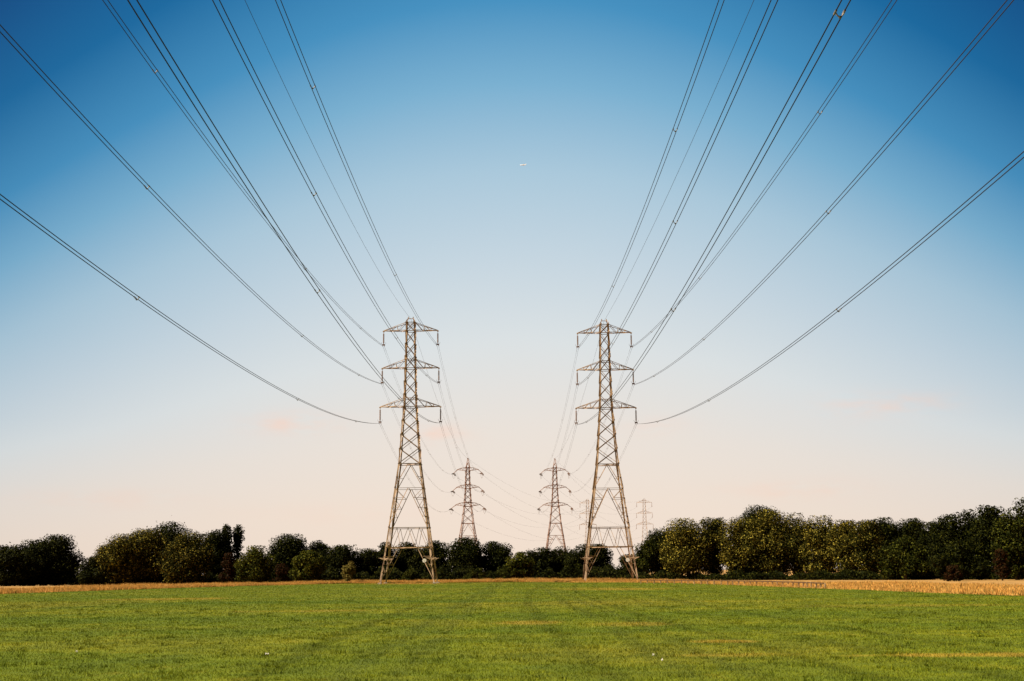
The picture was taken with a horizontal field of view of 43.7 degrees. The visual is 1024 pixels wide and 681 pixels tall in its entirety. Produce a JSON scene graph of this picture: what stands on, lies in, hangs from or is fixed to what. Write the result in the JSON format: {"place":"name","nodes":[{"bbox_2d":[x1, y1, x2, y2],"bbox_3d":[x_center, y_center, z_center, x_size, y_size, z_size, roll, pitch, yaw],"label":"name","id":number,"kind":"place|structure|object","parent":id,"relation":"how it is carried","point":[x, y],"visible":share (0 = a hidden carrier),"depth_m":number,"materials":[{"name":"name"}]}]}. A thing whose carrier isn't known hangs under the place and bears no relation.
{"place":"outdoors","nodes":[
{"label":"outdoors","id":0,"kind":"place"},
{"bbox_2d":[0,582,1023,680],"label":"field","id":1,"kind":"structure","parent":0,"point":[614,672],"depth_m":34.22,"materials":[{"name":"green plant"}]},
{"bbox_2d":[378,317,441,583],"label":"electricity pylon","id":2,"kind":"object","parent":1,"relation":"on","point":[424,500],"visible":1,"depth_m":200.40,"materials":[{"name":"metal"}]},
{"bbox_2d":[0,194,446,511],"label":"power cable","id":3,"kind":"object","parent":2,"relation":"hanging from","point":[154,307],"visible":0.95,"depth_m":67.24,"materials":[{"name":"metal"}]},
{"bbox_2d":[0,25,448,492],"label":"power cable","id":4,"kind":"object","parent":2,"relation":"hanging from","point":[156,193],"visible":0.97,"depth_m":67.02,"materials":[{"name":"metal"}]},
{"bbox_2d":[102,0,446,472],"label":"power cable","id":5,"kind":"object","parent":2,"relation":"hanging from","point":[220,157],"visible":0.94,"depth_m":80.38,"materials":[{"name":"metal"}]},
{"bbox_2d":[127,0,477,511],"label":"power cable","id":6,"kind":"object","parent":2,"relation":"hanging from","point":[251,185],"visible":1,"depth_m":47.08,"materials":[{"name":"metal"}]},
{"bbox_2d":[212,0,475,490],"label":"power cable","id":7,"kind":"object","parent":2,"relation":"hanging from","point":[304,170],"visible":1,"depth_m":61.30,"materials":[{"name":"metal"}]},
{"bbox_2d":[275,0,479,473],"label":"power cable","id":8,"kind":"object","parent":2,"relation":"hanging from","point":[348,167],"visible":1,"depth_m":80.04,"materials":[{"name":"metal"}]},
{"bbox_2d":[245,1,573,502],"bbox_3d":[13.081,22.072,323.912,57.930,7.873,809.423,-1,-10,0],"label":"earth wire","id":9,"kind":"object","parent":2,"relation":"attached to","point":[334,188],"visible":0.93,"depth_m":100.30,"materials":[{"name":"metal"}]},
{"bbox_2d":[575,319,637,580],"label":"electricity pylon","id":10,"kind":"object","parent":1,"relation":"on","point":[586,558],"visible":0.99,"depth_m":202.83,"materials":[{"name":"metal"}]},
{"bbox_2d":[544,0,723,471],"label":"power cable","id":11,"kind":"object","parent":10,"relation":"hanging from","point":[661,160],"visible":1,"depth_m":77.75,"materials":[{"name":"metal"}]},
{"bbox_2d":[556,1,753,501],"bbox_3d":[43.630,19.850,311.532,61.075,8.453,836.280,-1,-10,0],"label":"earth wire","id":12,"kind":"object","parent":10,"relation":"attached to","point":[672,184],"visible":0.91,"depth_m":105.60,"materials":[{"name":"metal"}]},
{"bbox_2d":[544,0,777,491],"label":"power cable","id":13,"kind":"object","parent":10,"relation":"hanging from","point":[693,176],"visible":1,"depth_m":62.74,"materials":[{"name":"metal"}]},
{"bbox_2d":[540,0,850,511],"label":"power cable","id":14,"kind":"object","parent":10,"relation":"hanging from","point":[838,16],"visible":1,"depth_m":47.02,"materials":[{"name":"metal"}]},
{"bbox_2d":[583,0,896,463],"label":"power cable","id":15,"kind":"object","parent":10,"relation":"hanging from","point":[778,169],"visible":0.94,"depth_m":83.61,"materials":[{"name":"metal"}]},
{"bbox_2d":[580,0,1013,489],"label":"power cable","id":16,"kind":"object","parent":10,"relation":"hanging from","point":[856,176],"visible":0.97,"depth_m":65.25,"materials":[{"name":"metal"}]},
{"bbox_2d":[577,151,1023,511],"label":"power cable","id":17,"kind":"object","parent":10,"relation":"hanging from","point":[871,280],"visible":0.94,"depth_m":63.73,"materials":[{"name":"metal"}]},
{"bbox_2d":[640,579,825,587],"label":"rail fence","id":18,"kind":"object","parent":1,"relation":"on","point":[767,581],"visible":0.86,"depth_m":138.05,"materials":[{"name":"brown wood"}]},
{"bbox_2d":[0,569,1023,595],"bbox_3d":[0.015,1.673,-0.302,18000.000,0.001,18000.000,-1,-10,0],"label":"ground","id":19,"kind":"structure","parent":0,"point":[1007,581],"depth_m":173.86,"materials":[{"name":"beige plant"}]},
{"bbox_2d":[0,542,43,585],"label":"broadleaf tree","id":20,"kind":"object","parent":19,"relation":"on","point":[13,557],"visible":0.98,"depth_m":218.51,"materials":[{"name":"green plant"}]},
{"bbox_2d":[15,539,59,585],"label":"broadleaf tree","id":21,"kind":"object","parent":19,"relation":"on","point":[31,545],"visible":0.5,"depth_m":222.87,"materials":[{"name":"green plant"}]},
{"bbox_2d":[34,534,85,585],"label":"broadleaf tree","id":22,"kind":"object","parent":19,"relation":"on","point":[66,557],"visible":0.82,"depth_m":224.35,"materials":[{"name":"green plant"}]},
{"bbox_2d":[74,555,110,584],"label":"broadleaf tree","id":23,"kind":"object","parent":19,"relation":"on","point":[87,574],"visible":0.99,"depth_m":217.77,"materials":[{"name":"green plant"}]},
{"bbox_2d":[88,547,113,584],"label":"broadleaf tree","id":24,"kind":"object","parent":19,"relation":"on","point":[105,572],"visible":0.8,"depth_m":218.32,"materials":[{"name":"green plant"}]},
{"bbox_2d":[88,533,147,584],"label":"broadleaf tree","id":25,"kind":"object","parent":19,"relation":"on","point":[120,548],"visible":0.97,"depth_m":219.61,"materials":[{"name":"green plant"}]},
{"bbox_2d":[122,526,170,583],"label":"broadleaf tree","id":26,"kind":"object","parent":19,"relation":"on","point":[148,538],"visible":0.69,"depth_m":222.52,"materials":[{"name":"green plant"}]},
{"bbox_2d":[149,515,200,566],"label":"broadleaf tree","id":27,"kind":"object","parent":19,"relation":"on","point":[170,532],"visible":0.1,"depth_m":236.24,"materials":[{"name":"green plant"}]},
{"bbox_2d":[157,532,216,583],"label":"broadleaf tree","id":28,"kind":"object","parent":19,"relation":"on","point":[186,560],"visible":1,"depth_m":219.24,"materials":[{"name":"green plant"}]},
{"bbox_2d":[198,529,236,576],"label":"broadleaf tree","id":29,"kind":"object","parent":19,"relation":"on","point":[221,546],"visible":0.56,"depth_m":228.06,"materials":[{"name":"green plant"}]},
{"bbox_2d":[217,553,237,582],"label":"leafy shrub","id":30,"kind":"object","parent":19,"relation":"on","point":[228,563],"visible":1,"depth_m":216.24,"materials":[{"name":"brown plant"}]},
{"bbox_2d":[222,524,234,566],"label":"poplar tree","id":31,"kind":"object","parent":19,"relation":"on","point":[227,529],"visible":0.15,"depth_m":233.04,"materials":[{"name":"green plant"}]},
{"bbox_2d":[231,524,244,573],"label":"poplar tree","id":32,"kind":"object","parent":19,"relation":"on","point":[237,535],"visible":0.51,"depth_m":233.82,"materials":[{"name":"green plant"}]},
{"bbox_2d":[234,545,276,582],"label":"broadleaf tree","id":33,"kind":"object","parent":19,"relation":"on","point":[256,566],"visible":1,"depth_m":219.36,"materials":[{"name":"green plant"}]},
{"bbox_2d":[272,564,291,581],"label":"leafy shrub","id":34,"kind":"object","parent":19,"relation":"on","point":[281,571],"visible":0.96,"depth_m":217.99,"materials":[{"name":"brown plant"}]},
{"bbox_2d":[266,533,309,573],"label":"broadleaf tree","id":35,"kind":"object","parent":19,"relation":"on","point":[284,549],"visible":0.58,"depth_m":231.67,"materials":[{"name":"green plant"}]},
{"bbox_2d":[289,550,326,580],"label":"broadleaf tree","id":36,"kind":"object","parent":19,"relation":"on","point":[308,562],"visible":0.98,"depth_m":219.59,"materials":[{"name":"green plant"}]},
{"bbox_2d":[305,540,334,568],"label":"broadleaf tree","id":37,"kind":"object","parent":19,"relation":"on","point":[318,547],"visible":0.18,"depth_m":234.47,"materials":[{"name":"green plant"}]},
{"bbox_2d":[318,544,364,574],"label":"broadleaf tree","id":38,"kind":"object","parent":19,"relation":"on","point":[339,557],"visible":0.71,"depth_m":229.31,"materials":[{"name":"green plant"}]},
{"bbox_2d":[341,561,356,581],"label":"sapling","id":39,"kind":"object","parent":19,"relation":"on","point":[349,571],"visible":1,"depth_m":214.20,"materials":[{"name":"green plant"}]},
{"bbox_2d":[357,548,381,575],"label":"broadleaf tree","id":40,"kind":"object","parent":19,"relation":"on","point":[366,559],"visible":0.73,"depth_m":231.20,"materials":[{"name":"green plant"}]},
{"bbox_2d":[372,542,398,569],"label":"broadleaf tree","id":41,"kind":"object","parent":19,"relation":"on","point":[381,551],"visible":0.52,"depth_m":231.93,"materials":[{"name":"green plant"}]},
{"bbox_2d":[394,541,417,572],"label":"broadleaf tree","id":42,"kind":"object","parent":19,"relation":"on","point":[404,556],"visible":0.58,"depth_m":234.13,"materials":[{"name":"green plant"}]},
{"bbox_2d":[402,570,415,580],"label":"leafy shrub","id":43,"kind":"object","parent":19,"relation":"on","point":[408,575],"visible":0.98,"depth_m":225.71,"materials":[{"name":"green plant"}]},
{"bbox_2d":[405,545,440,573],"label":"broadleaf tree","id":44,"kind":"object","parent":19,"relation":"on","point":[421,567],"visible":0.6,"depth_m":232.44,"materials":[{"name":"green plant"}]},
{"bbox_2d":[426,540,448,572],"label":"broadleaf tree","id":45,"kind":"object","parent":19,"relation":"on","point":[439,547],"visible":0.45,"depth_m":233.88,"materials":[{"name":"green plant"}]},
{"bbox_2d":[442,537,489,573],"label":"broadleaf tree","id":46,"kind":"object","parent":19,"relation":"on","point":[464,553],"visible":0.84,"depth_m":231.39,"materials":[{"name":"green plant"}]},
{"bbox_2d":[449,458,485,551],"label":"angle pylon","id":47,"kind":"object","parent":19,"relation":"on","point":[466,502],"visible":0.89,"depth_m":428.69,"materials":[{"name":"metal"}]},
{"bbox_2d":[462,568,485,579],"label":"leafy shrub","id":48,"kind":"object","parent":19,"relation":"on","point":[473,574],"visible":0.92,"depth_m":225.66,"materials":[{"name":"green plant"}]},
{"bbox_2d":[480,541,514,570],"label":"broadleaf tree","id":49,"kind":"object","parent":19,"relation":"on","point":[498,553],"visible":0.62,"depth_m":233.03,"materials":[{"name":"green plant"}]},
{"bbox_2d":[496,565,518,578],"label":"leafy shrub","id":50,"kind":"object","parent":19,"relation":"on","point":[503,572],"visible":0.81,"depth_m":223.55,"materials":[{"name":"green plant"}]},
{"bbox_2d":[0,564,1022,585],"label":"undergrowth","id":51,"kind":"object","parent":19,"relation":"on","point":[444,573],"visible":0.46,"depth_m":223.45,"materials":[{"name":"green plant"}]},
{"bbox_2d":[504,551,535,578],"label":"broadleaf tree","id":52,"kind":"object","parent":19,"relation":"on","point":[521,564],"visible":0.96,"depth_m":223.48,"materials":[{"name":"green plant"}]},
{"bbox_2d":[526,547,559,575],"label":"broadleaf tree","id":53,"kind":"object","parent":19,"relation":"on","point":[542,558],"visible":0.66,"depth_m":231.38,"materials":[{"name":"green plant"}]},
{"bbox_2d":[537,458,572,553],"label":"angle pylon","id":54,"kind":"object","parent":19,"relation":"on","point":[558,506],"visible":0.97,"depth_m":433.23,"materials":[{"name":"metal"}]},
{"bbox_2d":[550,546,581,572],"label":"broadleaf tree","id":55,"kind":"object","parent":19,"relation":"on","point":[561,555],"visible":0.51,"depth_m":233.23,"materials":[{"name":"green plant"}]},
{"bbox_2d":[561,553,590,577],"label":"broadleaf tree","id":56,"kind":"object","parent":19,"relation":"on","point":[571,561],"visible":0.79,"depth_m":229.58,"materials":[{"name":"green plant"}]},
{"bbox_2d":[579,499,596,545],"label":"electricity pylon","id":57,"kind":"object","parent":19,"relation":"on","point":[586,522],"visible":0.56,"depth_m":721.52,"materials":[{"name":"metal"}]},
{"bbox_2d":[574,543,616,569],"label":"broadleaf tree","id":58,"kind":"object","parent":19,"relation":"on","point":[603,558],"visible":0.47,"depth_m":235.35,"materials":[{"name":"green plant"}]},
{"bbox_2d":[615,569,625,575],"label":"leafy shrub","id":59,"kind":"object","parent":19,"relation":"on","point":[620,571],"visible":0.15,"depth_m":228.76,"materials":[{"name":"green plant"}]},
{"bbox_2d":[615,554,635,574],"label":"broadleaf tree","id":60,"kind":"object","parent":19,"relation":"on","point":[623,567],"visible":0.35,"depth_m":231.71,"materials":[{"name":"green plant"}]},
{"bbox_2d":[629,539,660,574],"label":"broadleaf tree","id":61,"kind":"object","parent":19,"relation":"on","point":[646,554],"visible":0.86,"depth_m":228.01,"materials":[{"name":"green plant"}]},
{"bbox_2d":[636,500,653,540],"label":"electricity pylon","id":62,"kind":"object","parent":19,"relation":"on","point":[643,517],"visible":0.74,"depth_m":722.27,"materials":[{"name":"metal"}]},
{"bbox_2d":[644,527,674,574],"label":"broadleaf tree","id":63,"kind":"object","parent":19,"relation":"on","point":[655,535],"visible":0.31,"depth_m":231.03,"materials":[{"name":"green plant"}]},
{"bbox_2d":[656,517,719,575],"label":"broadleaf tree","id":64,"kind":"object","parent":19,"relation":"on","point":[684,551],"visible":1,"depth_m":217.47,"materials":[{"name":"green plant"}]},
{"bbox_2d":[696,517,729,574],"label":"broadleaf tree","id":65,"kind":"object","parent":19,"relation":"on","point":[713,526],"visible":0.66,"depth_m":219.62,"materials":[{"name":"green plant"}]},
{"bbox_2d":[716,517,764,577],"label":"broadleaf tree","id":66,"kind":"object","parent":19,"relation":"on","point":[732,560],"visible":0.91,"depth_m":210.51,"materials":[{"name":"green plant"}]},
{"bbox_2d":[735,504,781,529],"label":"broadleaf tree","id":67,"kind":"object","parent":19,"relation":"on","point":[749,514],"visible":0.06,"depth_m":222.93,"materials":[{"name":"green plant"}]},
{"bbox_2d":[733,509,790,574],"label":"broadleaf tree","id":68,"kind":"object","parent":19,"relation":"on","point":[766,540],"visible":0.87,"depth_m":209.68,"materials":[{"name":"green plant"}]},
{"bbox_2d":[767,512,812,574],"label":"broadleaf tree","id":69,"kind":"object","parent":19,"relation":"on","point":[792,533],"visible":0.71,"depth_m":208.65,"materials":[{"name":"green plant"}]},
{"bbox_2d":[795,515,842,572],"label":"broadleaf tree","id":70,"kind":"object","parent":19,"relation":"on","point":[817,557],"visible":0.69,"depth_m":203.39,"materials":[{"name":"green plant"}]},
{"bbox_2d":[823,519,857,573],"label":"broadleaf tree","id":71,"kind":"object","parent":19,"relation":"on","point":[841,553],"visible":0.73,"depth_m":198.83,"materials":[{"name":"green plant"}]},
{"bbox_2d":[847,519,886,575],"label":"broadleaf tree","id":72,"kind":"object","parent":19,"relation":"on","point":[867,542],"visible":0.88,"depth_m":195.80,"materials":[{"name":"green plant"}]},
{"bbox_2d":[872,517,902,573],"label":"broadleaf tree","id":73,"kind":"object","parent":19,"relation":"on","point":[888,529],"visible":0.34,"depth_m":209.03,"materials":[{"name":"green plant"}]},
{"bbox_2d":[877,536,932,579],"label":"broadleaf tree","id":74,"kind":"object","parent":19,"relation":"on","point":[904,559],"visible":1,"depth_m":183.70,"materials":[{"name":"green plant"}]},
{"bbox_2d":[894,518,927,546],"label":"broadleaf tree","id":75,"kind":"object","parent":19,"relation":"on","point":[911,527],"visible":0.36,"depth_m":208.63,"materials":[{"name":"green plant"}]},
{"bbox_2d":[914,521,939,567],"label":"broadleaf tree","id":76,"kind":"object","parent":19,"relation":"on","point":[922,541],"visible":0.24,"depth_m":198.35,"materials":[{"name":"green plant"}]},
{"bbox_2d":[926,513,965,566],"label":"broadleaf tree","id":77,"kind":"object","parent":19,"relation":"on","point":[945,533],"visible":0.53,"depth_m":187.69,"materials":[{"name":"green plant"}]},
{"bbox_2d":[943,564,964,580],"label":"leafy shrub","id":78,"kind":"object","parent":19,"relation":"on","point":[954,573],"visible":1,"depth_m":159.45,"materials":[{"name":"brown plant"}]},
{"bbox_2d":[928,540,992,579],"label":"broadleaf tree","id":79,"kind":"object","parent":19,"relation":"on","point":[958,554],"visible":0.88,"depth_m":171.28,"materials":[{"name":"green plant"}]},
{"bbox_2d":[950,509,984,558],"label":"broadleaf tree","id":80,"kind":"object","parent":19,"relation":"on","point":[967,530],"visible":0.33,"depth_m":186.55,"materials":[{"name":"green plant"}]},
{"bbox_2d":[971,504,1007,573],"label":"broadleaf tree","id":81,"kind":"object","parent":19,"relation":"on","point":[986,519],"visible":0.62,"depth_m":184.07,"materials":[{"name":"green plant"}]},
{"bbox_2d":[991,548,1012,580],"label":"leafy shrub","id":82,"kind":"object","parent":19,"relation":"on","point":[1001,567],"visible":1,"depth_m":163.93,"materials":[{"name":"brown plant"}]},
{"bbox_2d":[988,507,1023,579],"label":"broadleaf tree","id":83,"kind":"object","parent":19,"relation":"on","point":[1010,535],"visible":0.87,"depth_m":170.05,"materials":[{"name":"green plant"}]},
{"bbox_2d":[1008,497,1023,558],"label":"broadleaf tree","id":84,"kind":"object","parent":19,"relation":"on","point":[1021,503],"visible":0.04,"depth_m":178.94,"materials":[{"name":"green plant"}]},
{"bbox_2d":[0,0,1023,569],"label":"sky","id":85,"kind":"structure","parent":0,"point":[906,402],"materials":[{"name":"blue"}]}
]}

